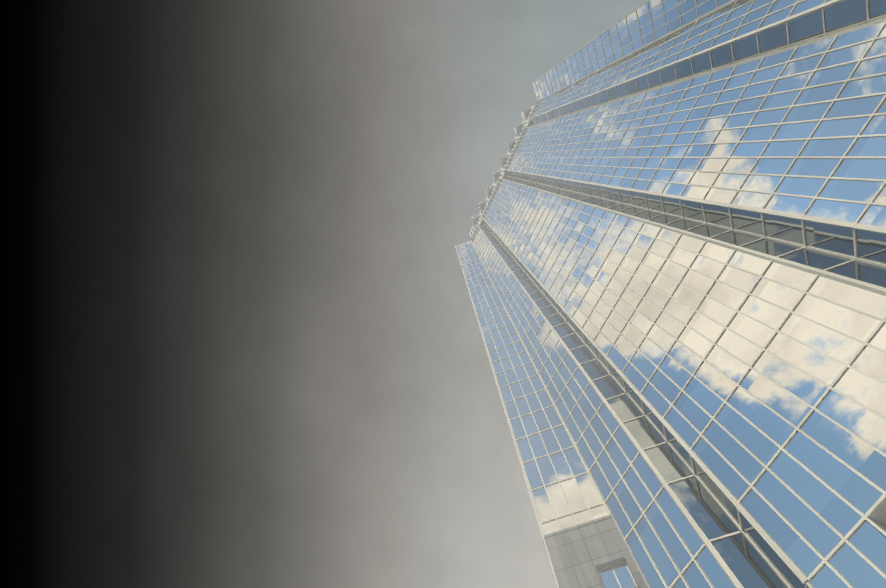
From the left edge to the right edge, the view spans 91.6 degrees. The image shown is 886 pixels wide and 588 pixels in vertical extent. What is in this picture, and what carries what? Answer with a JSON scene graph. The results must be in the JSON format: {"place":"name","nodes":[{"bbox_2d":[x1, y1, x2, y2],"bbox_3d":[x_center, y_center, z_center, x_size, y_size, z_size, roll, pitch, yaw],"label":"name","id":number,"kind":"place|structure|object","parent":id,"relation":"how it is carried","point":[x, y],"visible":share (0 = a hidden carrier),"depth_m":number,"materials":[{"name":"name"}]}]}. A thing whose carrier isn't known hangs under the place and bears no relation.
{"place":"outdoors","nodes":[
{"label":"outdoors","id":0,"kind":"place"},
{"bbox_2d":[0,0,645,587],"label":"sky","id":1,"kind":"structure","parent":0,"point":[242,345],"materials":[{"name":"grey"}]},
{"bbox_2d":[869,499,885,525],"bbox_3d":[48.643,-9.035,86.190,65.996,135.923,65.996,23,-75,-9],"label":"tower roof slab","id":2,"kind":"structure","parent":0,"point":[878,514],"depth_m":20.03,"materials":[{"name":"grey concrete"}]},
{"bbox_3d":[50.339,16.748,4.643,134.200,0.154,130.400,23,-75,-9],"label":"pavement","id":3,"kind":"structure","parent":0,"visible":0},
{"bbox_2d":[455,0,885,587],"bbox_3d":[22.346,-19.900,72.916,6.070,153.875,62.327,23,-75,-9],"label":"glass skyscraper","id":4,"kind":"structure","parent":3,"relation":"on","point":[671,252],"depth_m":35.44,"materials":[{"name":"mirror glass"},{"name":"dark glass"},{"name":"painted metal"}]},
{"bbox_2d":[469,105,534,237],"bbox_3d":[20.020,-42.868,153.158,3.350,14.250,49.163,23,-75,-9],"label":"tower crown","id":5,"kind":"object","parent":4,"relation":"on","point":[477,219],"visible":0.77,"depth_m":153.91,"materials":[{"name":"metal"}]},
{"bbox_2d":[872,520,885,533],"bbox_3d":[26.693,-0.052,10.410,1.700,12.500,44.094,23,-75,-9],"label":"tower podium","id":6,"kind":"object","parent":4,"relation":"attached to","point":[882,526],"visible":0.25,"depth_m":19.91,"materials":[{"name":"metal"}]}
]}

